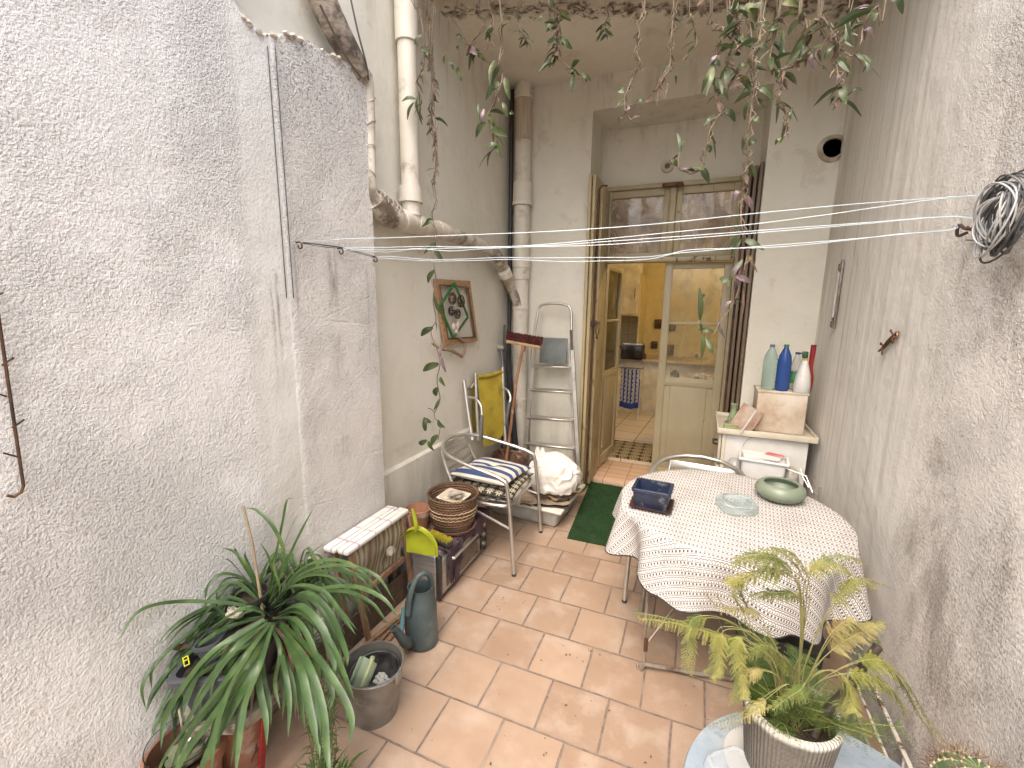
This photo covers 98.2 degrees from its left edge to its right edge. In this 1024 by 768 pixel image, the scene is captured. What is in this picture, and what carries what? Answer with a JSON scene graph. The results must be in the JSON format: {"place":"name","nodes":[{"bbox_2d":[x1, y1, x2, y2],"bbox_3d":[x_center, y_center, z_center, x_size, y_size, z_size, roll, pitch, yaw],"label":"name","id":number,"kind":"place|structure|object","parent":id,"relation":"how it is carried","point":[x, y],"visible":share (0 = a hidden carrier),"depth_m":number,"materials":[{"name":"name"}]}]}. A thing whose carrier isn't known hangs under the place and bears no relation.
{"place":"outdoors","nodes":[
{"label":"outdoors","id":0,"kind":"place"},
{"bbox_2d":[222,483,883,767],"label":"floor","id":1,"kind":"structure","parent":0,"point":[455,709],"depth_m":1.99,"materials":[{"name":"tile"}]},
{"bbox_2d":[140,735,226,767],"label":"clay pot","id":2,"kind":"object","parent":1,"relation":"on","point":[219,754],"visible":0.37,"depth_m":1.40,"materials":[{"name":"ceramic"}]},
{"bbox_2d":[142,716,208,767],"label":"clay pot","id":3,"kind":"object","parent":2,"relation":"in","point":[154,752],"visible":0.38,"depth_m":1.39,"materials":[{"name":"brown"}]},
{"bbox_2d":[0,0,387,767],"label":"wall","id":4,"kind":"structure","parent":1,"relation":"on","point":[188,378],"depth_m":1.34,"materials":[{"name":"paint"}]},
{"bbox_2d":[0,292,24,497],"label":"plant hanger","id":5,"kind":"object","parent":4,"relation":"attached to","point":[11,404],"visible":1,"depth_m":1.05,"materials":[{"name":"metal"}]},
{"bbox_2d":[308,0,405,215],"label":"wrapped pipe","id":6,"kind":"object","parent":4,"relation":"attached to","point":[335,27],"visible":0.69,"depth_m":1.92,"materials":[{"name":"fabric"}]},
{"bbox_2d":[343,196,977,249],"bbox_3d":[0.306,-0.554,1.596,2.262,0.100,0.003,4,11,19],"label":"clothes line","id":7,"kind":"object","parent":4,"relation":"attached to","point":[686,230],"visible":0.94,"depth_m":1.49,"materials":[{"name":"white fabric"}]},
{"bbox_2d":[222,719,259,767],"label":"clay pot","id":8,"kind":"object","parent":1,"relation":"on","point":[250,741],"visible":0.27,"depth_m":1.54,"materials":[{"name":"ceramic"}]},
{"bbox_2d":[258,689,299,767],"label":"red stand","id":9,"kind":"object","parent":1,"relation":"on","point":[262,752],"visible":0.06,"depth_m":1.52,"materials":[{"name":"metal"}]},
{"bbox_2d":[178,659,279,737],"bbox_3d":[-0.957,1.055,1.579,0.283,0.049,0.400,0,10,-5],"label":"plant tray","id":10,"kind":"object","parent":9,"relation":"on","point":[256,715],"visible":0.17,"depth_m":1.43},
{"bbox_2d":[166,599,294,715],"bbox_3d":[-0.955,0.956,1.561,0.255,0.162,0.380,0,10,-5],"label":"grey planter","id":11,"kind":"object","parent":10,"relation":"on","point":[179,674],"visible":0.18,"depth_m":1.44,"materials":[{"name":"plastic"}]},
{"bbox_2d":[192,629,228,669],"bbox_3d":[-0.987,0.881,1.464,0.090,0.112,0.085,0,10,-3],"label":"square pot","id":12,"kind":"object","parent":11,"relation":"in","point":[203,650],"visible":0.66,"depth_m":1.44,"materials":[{"name":"grey plastic"}]},
{"bbox_2d":[228,582,268,629],"bbox_3d":[-0.943,0.818,1.604,0.130,0.138,0.130,5,11,22],"label":"black pot","id":13,"kind":"object","parent":11,"relation":"in","point":[247,597],"visible":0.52,"depth_m":1.59,"materials":[{"name":"plastic"}]},
{"bbox_2d":[118,498,399,767],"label":"spider plant","id":14,"kind":"object","parent":11,"relation":"in","point":[246,673],"visible":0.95,"depth_m":1.34,"materials":[{"name":"green plant"}]},
{"bbox_2d":[281,584,315,633],"bbox_3d":[-0.837,0.898,1.764,0.138,0.146,0.138,5,11,22],"label":"black pot","id":15,"kind":"object","parent":11,"relation":"in","point":[289,594],"visible":0.19,"depth_m":1.73,"materials":[{"name":"plastic"}]},
{"bbox_2d":[259,547,371,621],"bbox_3d":[-0.731,0.787,1.723,0.492,0.414,0.231,3,10,12],"label":"spider plant","id":16,"kind":"object","parent":15,"relation":"in","point":[326,581],"visible":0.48,"depth_m":1.72,"materials":[{"name":"green plant"}]},
{"bbox_2d":[296,621,369,767],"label":"leafy plant","id":17,"kind":"object","parent":1,"relation":"on","point":[321,763],"visible":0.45,"depth_m":1.45,"materials":[{"name":"green plant"}]},
{"bbox_2d":[311,570,407,676],"bbox_3d":[-0.723,1.180,2.257,0.014,0.160,0.740,5,11,24],"label":"dark board","id":18,"kind":"object","parent":1,"relation":"on","point":[397,588],"visible":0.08,"depth_m":2.29,"materials":[{"name":"brown wood"}]},
{"bbox_2d":[323,505,412,641],"bbox_3d":[-0.676,0.973,2.293,0.168,0.560,0.576,5,11,22],"label":"cabinet","id":19,"kind":"object","parent":1,"relation":"on","point":[373,542],"visible":0.78,"depth_m":2.21,"materials":[{"name":"wood"}]},
{"bbox_2d":[234,0,509,521],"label":"side wall","id":20,"kind":"structure","parent":1,"relation":"on","point":[472,196],"depth_m":2.79,"materials":[{"name":"beige paint"}]},
{"bbox_2d":[371,0,524,310],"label":"side drainpipe","id":21,"kind":"object","parent":20,"relation":"attached to","point":[387,215],"visible":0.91,"depth_m":2.34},
{"bbox_2d":[433,279,477,345],"bbox_3d":[-0.380,-0.504,3.114,0.021,0.446,0.595,5,11,22],"label":"picture frame","id":22,"kind":"object","parent":20,"relation":"attached to","point":[447,340],"visible":0.91,"depth_m":3.05,"materials":[{"name":"brown wood"}]},
{"bbox_2d":[439,282,468,338],"bbox_3d":[-0.387,-0.501,3.032,0.043,0.377,0.388,5,11,22],"label":"green rhombus","id":23,"kind":"object","parent":22,"relation":"attached to","point":[457,327],"visible":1,"depth_m":3.02,"materials":[{"name":"paint"}]},
{"bbox_2d":[506,89,513,449],"bbox_3d":[-0.021,-0.733,3.903,0.036,3.360,0.036,5,11,22],"label":"service pipe","id":24,"kind":"object","parent":20,"relation":"attached to","point":[511,146],"visible":0.53,"depth_m":3.73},
{"bbox_2d":[343,640,403,730],"bbox_3d":[-0.561,1.229,1.798,0.254,0.231,0.250,5,11,22],"label":"zinc bucket","id":25,"kind":"object","parent":1,"relation":"on","point":[374,707],"visible":0.73,"depth_m":1.73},
{"bbox_2d":[348,650,399,686],"bbox_3d":[-0.554,1.205,1.792,0.202,0.124,0.201,5,11,22],"label":"black bowl","id":26,"kind":"object","parent":25,"relation":"in","point":[388,663],"visible":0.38,"depth_m":1.86,"materials":[{"name":"rubber"}]},
{"bbox_2d":[350,656,376,686],"bbox_3d":[-0.595,1.147,1.758,0.076,0.122,0.093,7,12,30],"label":"green scoop","id":27,"kind":"object","parent":26,"relation":"in","point":[363,672],"visible":0.72,"depth_m":1.76,"materials":[{"name":"plastic"}]},
{"bbox_2d":[390,570,437,652],"bbox_3d":[-0.486,1.080,2.121,0.159,0.406,0.267,11,15,45],"label":"watering can","id":28,"kind":"object","parent":1,"relation":"on","point":[419,615],"visible":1,"depth_m":2.10,"materials":[{"name":"teal plastic"}]},
{"bbox_2d":[388,523,486,599],"bbox_3d":[-0.433,1.026,2.773,0.393,0.288,0.610,5,11,22],"label":"countertop oven","id":29,"kind":"object","parent":1,"relation":"on","point":[438,567],"visible":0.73,"depth_m":2.50,"materials":[{"name":"metal"}]},
{"bbox_2d":[400,508,437,556],"bbox_3d":[-0.487,0.775,2.316,0.193,0.283,0.057,2,10,7],"label":"dustpan","id":30,"kind":"object","parent":29,"relation":"on","point":[420,540],"visible":1,"depth_m":2.35,"materials":[{"name":"plastic"}]},
{"bbox_2d":[402,506,489,583],"bbox_3d":[-0.408,0.990,2.812,0.366,0.250,0.572,5,11,22],"label":"mauve cloth","id":31,"kind":"object","parent":29,"relation":"on","point":[454,549],"visible":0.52,"depth_m":2.61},
{"bbox_2d":[430,518,476,535],"bbox_3d":[-0.360,0.864,2.725,0.284,0.024,0.284,5,11,22],"label":"saucer","id":32,"kind":"object","parent":31,"relation":"on","point":[463,533],"visible":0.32,"depth_m":2.65,"materials":[{"name":"ceramic"}]},
{"bbox_2d":[427,482,478,533],"bbox_3d":[-0.358,0.760,2.706,0.316,0.219,0.316,5,11,22],"label":"wicker basket","id":33,"kind":"object","parent":32,"relation":"on","point":[454,515],"visible":0.88,"depth_m":2.60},
{"bbox_2d":[440,433,542,576],"bbox_3d":[-0.155,0.750,3.048,0.636,0.746,0.599,5,11,22],"label":"armchair","id":34,"kind":"object","parent":1,"relation":"on","point":[456,457],"visible":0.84,"depth_m":2.93,"materials":[{"name":"metal"}]},
{"bbox_2d":[462,367,511,445],"bbox_3d":[-0.180,0.211,3.441,0.231,0.633,0.520,7,12,33],"label":"folding chair","id":35,"kind":"object","parent":34,"relation":"on","point":[494,416],"visible":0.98,"depth_m":3.48,"materials":[{"name":"fabric"}]},
{"bbox_2d":[457,472,533,499],"bbox_3d":[-0.135,0.657,3.013,0.460,0.058,0.470,4,11,19],"label":"flowered cushion","id":36,"kind":"object","parent":34,"relation":"on","point":[517,483],"visible":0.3,"depth_m":2.86,"materials":[{"name":"fabric"}]},
{"bbox_2d":[451,457,530,485],"bbox_3d":[-0.137,0.590,3.023,0.420,0.099,0.419,6,11,26],"label":"striped cushion","id":37,"kind":"object","parent":36,"relation":"on","point":[509,471],"visible":0.88,"depth_m":2.93,"materials":[{"name":"blue fabric"}]},
{"bbox_2d":[486,480,584,525],"bbox_3d":[0.184,0.939,3.641,0.680,0.164,0.600,6,11,26],"label":"storage box","id":38,"kind":"object","parent":1,"relation":"on","point":[552,516],"visible":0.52,"depth_m":3.39,"materials":[{"name":"plastic"}]},
{"bbox_2d":[506,329,518,450],"bbox_3d":[-0.002,0.120,3.828,0.058,1.172,0.226,-7,13,-36],"label":"closed parasol","id":39,"kind":"object","parent":38,"relation":"on","point":[514,437],"visible":0.69,"depth_m":3.82,"materials":[{"name":"black fabric"}]},
{"bbox_2d":[505,332,542,459],"bbox_3d":[0.093,0.095,3.651,0.300,1.047,0.209,0,10,-4],"label":"broom","id":40,"kind":"object","parent":38,"relation":"on","point":[523,341],"visible":1,"depth_m":3.59,"materials":[{"name":"brown wood"}]},
{"bbox_2d":[520,486,569,509],"bbox_3d":[0.270,0.886,3.469,0.360,0.040,0.340,3,10,10],"label":"folded paper","id":41,"kind":"object","parent":38,"relation":"on","point":[565,507],"visible":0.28,"depth_m":3.31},
{"bbox_2d":[520,490,568,505],"bbox_3d":[0.248,0.875,3.411,0.360,0.046,0.260,1,10,2],"label":"folded paper","id":42,"kind":"object","parent":41,"relation":"on","point":[527,497],"visible":0.59,"depth_m":3.37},
{"bbox_2d":[530,488,577,500],"bbox_3d":[0.332,0.842,3.479,0.260,0.047,0.280,-9,14,-42],"label":"folded paper","id":43,"kind":"object","parent":42,"relation":"on","point":[555,498],"visible":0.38,"depth_m":3.38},
{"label":"folded paper","id":44,"kind":"object","parent":43,"relation":"on","visible":0},
{"bbox_2d":[527,446,581,495],"bbox_3d":[0.327,0.660,3.422,0.420,0.302,0.345,5,11,22],"label":"carrier bag","id":45,"kind":"object","parent":44,"relation":"on","point":[560,473],"visible":0.94,"depth_m":3.30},
{"bbox_2d":[523,302,580,469],"bbox_3d":[0.367,0.061,3.723,0.528,1.471,0.203,5,11,22],"label":"stepladder","id":46,"kind":"object","parent":38,"relation":"on","point":[553,351],"visible":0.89,"depth_m":3.73,"materials":[{"name":"metal"}]},
{"bbox_2d":[567,482,622,545],"bbox_3d":[0.820,1.030,3.585,0.627,0.023,1.092,5,11,22],"label":"turf mat","id":47,"kind":"object","parent":1,"relation":"on","point":[593,522],"visible":0.55,"depth_m":3.51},
{"bbox_2d":[591,459,650,486],"bbox_3d":[1.359,0.906,4.245,1.229,0.052,0.560,5,11,22],"label":"door step","id":48,"kind":"object","parent":1,"relation":"on","point":[616,473],"depth_m":4.32,"materials":[{"name":"tile"}]},
{"bbox_2d":[510,29,856,460],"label":"back wall","id":49,"kind":"structure","parent":1,"relation":"on","point":[580,132],"depth_m":3.44,"materials":[{"name":"beige paint"}]},
{"bbox_2d":[511,80,532,451],"bbox_3d":[0.076,-0.735,3.834,0.166,3.390,0.166,5,11,22],"label":"corner drainpipe","id":50,"kind":"object","parent":49,"relation":"attached to","point":[522,195],"visible":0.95,"depth_m":3.68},
{"bbox_2d":[431,0,872,90],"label":"balcony slab","id":51,"kind":"structure","parent":49,"relation":"attached to","point":[614,53],"depth_m":2.84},
{"bbox_2d":[402,0,428,124],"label":"hanging vine","id":52,"kind":"object","parent":51,"relation":"hanging from","point":[423,48],"visible":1,"depth_m":2.22,"materials":[{"name":"green plant"}]},
{"bbox_2d":[424,0,439,184],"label":"hanging vine","id":53,"kind":"object","parent":51,"relation":"hanging from","point":[435,85],"visible":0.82,"depth_m":2.27,"materials":[{"name":"green plant"}]},
{"bbox_2d":[418,0,447,450],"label":"hanging vine","id":54,"kind":"object","parent":51,"relation":"hanging from","point":[428,367],"visible":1,"depth_m":2.42,"materials":[{"name":"green plant"}]},
{"bbox_2d":[475,0,513,166],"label":"hanging vine","id":55,"kind":"object","parent":51,"relation":"hanging from","point":[497,130],"visible":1,"depth_m":2.15,"materials":[{"name":"green plant"}]},
{"bbox_2d":[536,0,572,71],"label":"hanging vine","id":56,"kind":"object","parent":51,"relation":"hanging from","point":[555,22],"visible":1,"depth_m":2.10,"materials":[{"name":"green plant"}]},
{"bbox_2d":[615,0,646,120],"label":"hanging vine","id":57,"kind":"object","parent":51,"relation":"hanging from","point":[637,42],"visible":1,"depth_m":1.94,"materials":[{"name":"green plant"}]},
{"bbox_2d":[635,0,681,104],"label":"hanging vine","id":58,"kind":"object","parent":51,"relation":"hanging from","point":[648,99],"visible":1,"depth_m":1.95,"materials":[{"name":"green plant"}]},
{"bbox_2d":[671,0,735,182],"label":"hanging vine","id":59,"kind":"object","parent":51,"relation":"hanging from","point":[709,77],"visible":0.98,"depth_m":1.68,"materials":[{"name":"green plant"}]},
{"bbox_2d":[698,0,773,358],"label":"hanging vine","id":60,"kind":"object","parent":51,"relation":"hanging from","point":[746,198],"visible":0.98,"depth_m":1.65,"materials":[{"name":"green plant"}]},
{"bbox_2d":[713,0,779,94],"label":"hanging vine","id":61,"kind":"object","parent":51,"relation":"hanging from","point":[750,9],"visible":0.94,"depth_m":1.62,"materials":[{"name":"green plant"}]},
{"bbox_2d":[752,0,798,78],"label":"hanging vine","id":62,"kind":"object","parent":51,"relation":"hanging from","point":[773,58],"visible":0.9,"depth_m":1.65,"materials":[{"name":"green plant"}]},
{"bbox_2d":[774,0,830,144],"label":"hanging vine","id":63,"kind":"object","parent":51,"relation":"hanging from","point":[805,54],"visible":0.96,"depth_m":1.57,"materials":[{"name":"green plant"}]},
{"bbox_2d":[791,0,874,116],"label":"hanging vine","id":64,"kind":"object","parent":51,"relation":"hanging from","point":[844,64],"visible":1,"depth_m":1.49,"materials":[{"name":"green plant"}]},
{"bbox_2d":[832,0,903,78],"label":"hanging vine","id":65,"kind":"object","parent":51,"relation":"hanging from","point":[858,12],"visible":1,"depth_m":1.29,"materials":[{"name":"green plant"}]},
{"bbox_2d":[597,176,744,472],"bbox_3d":[1.388,-0.409,4.036,1.164,2.610,0.618,8,12,34],"label":"glazed door","id":66,"kind":"structure","parent":49,"relation":"attached to","point":[686,409],"depth_m":3.86,"materials":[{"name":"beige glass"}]},
{"bbox_2d":[579,174,609,484],"bbox_3d":[0.733,-0.383,3.877,0.136,2.620,0.460,5,11,22],"label":"folded shutter","id":67,"kind":"object","parent":66,"relation":"attached to","point":[594,289],"visible":0.94,"depth_m":3.77,"materials":[{"name":"paint"}]},
{"bbox_2d":[723,161,763,412],"bbox_3d":[1.773,-0.305,3.519,0.102,2.620,0.340,5,11,22],"label":"folded shutter","id":68,"kind":"object","parent":66,"relation":"attached to","point":[735,359],"visible":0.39,"depth_m":3.36,"materials":[{"name":"wood"}]},
{"bbox_2d":[622,454,745,636],"bbox_3d":[1.002,0.853,2.559,0.611,0.746,0.657,5,11,22],"label":"armchair","id":69,"kind":"object","parent":1,"relation":"on","point":[678,464],"visible":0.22,"depth_m":2.71,"materials":[{"name":"metal"}]},
{"bbox_2d":[636,588,744,680],"bbox_3d":[0.997,0.937,2.123,0.944,0.733,0.944,5,11,22],"label":"garden table","id":70,"kind":"object","parent":1,"relation":"on","point":[646,640],"visible":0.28,"depth_m":2.02,"materials":[{"name":"beige metal"}]},
{"bbox_2d":[605,470,871,645],"bbox_3d":[1.008,0.717,2.084,1.086,0.295,1.070,5,11,22],"label":"tablecloth","id":71,"kind":"object","parent":70,"relation":"on","point":[690,545],"visible":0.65,"depth_m":1.77,"materials":[{"name":"fabric"}]},
{"bbox_2d":[629,495,674,514],"bbox_3d":[0.649,0.557,2.060,0.185,0.016,0.161,6,11,25],"label":"pot saucer","id":72,"kind":"object","parent":71,"relation":"on","point":[669,507],"visible":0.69,"depth_m":2.01,"materials":[{"name":"red ceramic"}]},
{"bbox_2d":[632,477,673,511],"bbox_3d":[0.653,0.514,2.060,0.172,0.088,0.151,6,11,25],"label":"bonsai pot","id":73,"kind":"object","parent":72,"relation":"on","point":[653,494],"visible":0.98,"depth_m":2.02,"materials":[{"name":"blue ceramic"}]},
{"bbox_2d":[715,493,759,516],"bbox_3d":[1.035,0.553,2.040,0.156,0.042,0.156,1,10,2],"label":"glass ashtray","id":74,"kind":"object","parent":71,"relation":"on","point":[734,504],"visible":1,"depth_m":2.00,"materials":[{"name":"white"}]},
{"bbox_2d":[755,476,806,503],"bbox_3d":[1.298,0.516,2.148,0.218,0.083,0.218,5,11,22],"label":"celadon bowl","id":75,"kind":"object","parent":71,"relation":"on","point":[781,490],"visible":1,"depth_m":2.09,"materials":[{"name":"ceramic"}]},
{"bbox_2d":[712,429,808,485],"bbox_3d":[1.712,0.707,3.199,0.552,0.800,0.492,5,11,22],"label":"drawer cabinet","id":76,"kind":"object","parent":1,"relation":"on","point":[727,447],"visible":0.27,"depth_m":2.92,"materials":[{"name":"beige laminate"}]},
{"bbox_2d":[715,411,818,443],"bbox_3d":[1.741,0.294,3.099,0.578,0.041,0.512,5,11,22],"label":"serving tray","id":77,"kind":"object","parent":76,"relation":"on","point":[809,435],"visible":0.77,"depth_m":2.90,"materials":[{"name":"beige laminate"}]},
{"bbox_2d":[730,403,763,433],"bbox_3d":[1.562,0.241,2.937,0.202,0.221,0.098,1,10,2],"label":"picture","id":78,"kind":"object","parent":77,"relation":"on","point":[747,417],"visible":0.97,"depth_m":2.95},
{"bbox_2d":[752,385,809,434],"bbox_3d":[1.813,0.171,3.025,0.295,0.277,0.230,5,11,22],"label":"cream box","id":79,"kind":"object","parent":77,"relation":"on","point":[784,411],"visible":0.77,"depth_m":2.92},
{"bbox_2d":[761,344,777,389],"bbox_3d":[1.726,-0.114,2.968,0.086,0.300,0.086,5,11,22],"label":"clear bottle","id":80,"kind":"object","parent":79,"relation":"on","point":[769,370],"visible":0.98,"depth_m":2.94,"materials":[{"name":"grey"}]},
{"bbox_2d":[775,344,791,390],"bbox_3d":[1.791,-0.108,2.920,0.082,0.305,0.082,5,11,22],"label":"blue bottle","id":81,"kind":"object","parent":79,"relation":"on","point":[783,372],"visible":1,"depth_m":2.89,"materials":[{"name":"blue"}]},
{"bbox_2d":[793,351,810,392],"bbox_3d":[1.889,-0.078,2.873,0.096,0.266,0.096,5,11,22],"label":"spray bottle","id":82,"kind":"object","parent":79,"relation":"on","point":[802,382],"visible":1,"depth_m":2.85,"materials":[{"name":"plastic"}]},
{"bbox_2d":[735,620,830,688],"bbox_3d":[1.199,1.182,2.031,0.325,0.275,0.365,5,11,22],"label":"black crate","id":83,"kind":"object","parent":1,"relation":"on","point":[793,641],"visible":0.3,"depth_m":1.85,"materials":[{"name":"plastic"}]},
{"bbox_2d":[683,711,901,767],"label":"blue table","id":84,"kind":"object","parent":1,"relation":"on","point":[707,740],"visible":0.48,"depth_m":1.21,"materials":[{"name":"metal"}]},
{"bbox_2d":[703,746,750,767],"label":"plastic lid","id":85,"kind":"object","parent":84,"relation":"on","point":[730,757],"visible":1,"depth_m":1.16,"materials":[{"name":"white"}]},
{"bbox_2d":[723,726,743,750],"bbox_3d":[0.676,1.001,1.151,0.234,0.017,0.234,5,11,22],"label":"white plate","id":86,"kind":"object","parent":84,"relation":"on","point":[734,737],"visible":0.22,"depth_m":1.23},
{"bbox_2d":[743,671,844,767],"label":"fern pot","id":87,"kind":"object","parent":86,"relation":"on","point":[763,748],"visible":0.45,"depth_m":1.06,"materials":[{"name":"ceramic"}]},
{"bbox_2d":[634,546,945,758],"bbox_3d":[0.658,0.624,1.083,0.644,0.459,0.358,8,13,37],"label":"asparagus fern","id":88,"kind":"object","parent":87,"relation":"in","point":[792,699],"visible":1,"depth_m":1.07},
{"bbox_2d":[808,643,882,738],"bbox_3d":[0.802,0.742,1.074,0.146,0.257,0.040,0,10,-2],"label":"dark stick","id":89,"kind":"object","parent":87,"relation":"in","point":[877,649],"visible":0.48,"depth_m":1.07,"materials":[{"name":"black wood"}]},
{"bbox_2d":[845,653,912,767],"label":"folded trestle","id":90,"kind":"object","parent":1,"relation":"on","point":[906,762],"visible":0.47,"depth_m":1.59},
{"bbox_2d":[803,0,1023,767],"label":"wall","id":91,"kind":"structure","parent":1,"relation":"on","point":[915,461],"depth_m":1.56,"materials":[{"name":"paint"}]},
{"bbox_2d":[955,224,971,236],"bbox_3d":[1.421,-0.480,1.381,0.058,0.041,0.035,8,13,36],"label":"wall hook","id":92,"kind":"object","parent":91,"relation":"attached to","point":[963,227],"depth_m":1.39,"materials":[{"name":"metal"}]},
{"bbox_2d":[965,169,1023,263],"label":"wire coil","id":93,"kind":"object","parent":92,"relation":"hanging from","point":[990,233],"visible":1,"depth_m":1.14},
{"bbox_2d":[607,411,654,465],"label":"kitchen floor","id":94,"kind":"structure","parent":0,"point":[630,426],"depth_m":5.73,"materials":[{"name":"tile"}]},
{"bbox_2d":[616,364,643,418],"bbox_3d":[1.698,0.101,6.385,0.313,0.724,0.310,5,11,22],"label":"towel rail","id":95,"kind":"object","parent":94,"relation":"on","point":[621,365],"visible":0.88,"depth_m":6.27,"materials":[{"name":"white"}]},
{"bbox_2d":[619,367,642,408],"bbox_3d":[1.624,0.059,6.249,0.393,0.586,0.066,5,11,22],"label":"towel","id":96,"kind":"object","parent":95,"relation":"hanging from","point":[629,389],"visible":1,"depth_m":6.24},
{"bbox_2d":[609,440,652,462],"bbox_3d":[1.515,0.746,4.800,1.000,0.008,0.620,5,11,22],"label":"door mat","id":97,"kind":"object","parent":94,"relation":"on","point":[636,451],"depth_m":4.83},
{"bbox_2d":[618,355,715,413],"bbox_3d":[2.276,0.013,6.682,3.180,0.805,0.680,5,11,22],"label":"kitchen counter","id":98,"kind":"object","parent":94,"relation":"on","point":[688,367],"depth_m":6.47,"materials":[{"name":"white laminate"}]},
{"bbox_2d":[627,191,733,358],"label":"kitchen walls","id":99,"kind":"structure","parent":0,"point":[685,340],"depth_m":6.70,"materials":[{"name":"paint"}]},
{"bbox_2d":[637,274,646,342],"bbox_3d":[1.947,-1.023,6.672,0.020,1.200,0.620,5,11,22],"label":"kitchen side panel","id":100,"kind":"object","parent":99,"relation":"attached to","point":[642,298],"visible":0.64,"depth_m":6.55,"materials":[{"name":"paint"}]},
{"bbox_2d":[608,230,644,315],"bbox_3d":[1.381,-1.615,6.518,1.000,1.195,0.366,5,11,22],"label":"wall cupboard","id":101,"kind":"object","parent":100,"relation":"attached to","point":[633,272],"depth_m":6.29,"materials":[{"name":"yellow laminate"}]},
{"bbox_2d":[608,230,638,314],"bbox_3d":[1.507,-1.579,6.329,0.560,1.155,0.022,5,11,22],"label":"cupboard door","id":102,"kind":"structure","parent":101,"relation":"in","point":[630,279],"depth_m":6.29,"materials":[{"name":"yellow laminate"}]},
{"bbox_2d":[913,731,1011,767],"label":"cactus","id":103,"kind":"object","parent":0,"point":[955,756],"visible":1,"depth_m":0.95,"materials":[{"name":"plant"}]},
{"bbox_3d":[1.570,0.907,2.860,0.320,0.541,0.260,5,11,22],"label":"white stool","id":104,"kind":"object","parent":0,"visible":0},
{"bbox_2d":[738,449,789,478],"bbox_3d":[1.574,0.545,2.795,0.276,0.185,0.196,6,12,28],"label":"storage tub","id":105,"kind":"object","parent":104,"relation":"on","point":[755,468],"visible":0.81,"depth_m":2.72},
{"bbox_3d":[-0.849,-0.551,1.763,0.044,0.030,0.006,5,11,22],"label":"wall hook","id":106,"kind":"object","parent":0,"visible":0},
{"bbox_2d":[305,192,1008,241],"bbox_3d":[0.264,-0.545,1.493,2.287,0.093,0.003,3,10,13],"label":"clothes line","id":107,"kind":"object","parent":106,"relation":"attached to","point":[661,223],"visible":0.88,"depth_m":1.44,"materials":[{"name":"white fabric"}]},
{"bbox_3d":[-0.763,-0.589,1.965,0.044,0.030,0.006,5,11,22],"label":"wall hook","id":108,"kind":"object","parent":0,"visible":0},
{"bbox_2d":[339,217,981,251],"bbox_3d":[0.322,-0.537,1.638,2.269,0.067,0.003,4,11,17],"label":"clothes line","id":109,"kind":"object","parent":108,"relation":"attached to","point":[683,238],"visible":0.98,"depth_m":1.55,"materials":[{"name":"white fabric"}]},
{"bbox_2d":[343,216,982,247],"bbox_3d":[0.322,-0.544,1.637,2.269,0.057,0.003,4,11,17],"label":"clothes line","id":110,"kind":"object","parent":108,"relation":"attached to","point":[673,236],"visible":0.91,"depth_m":1.55,"materials":[{"name":"white fabric"}]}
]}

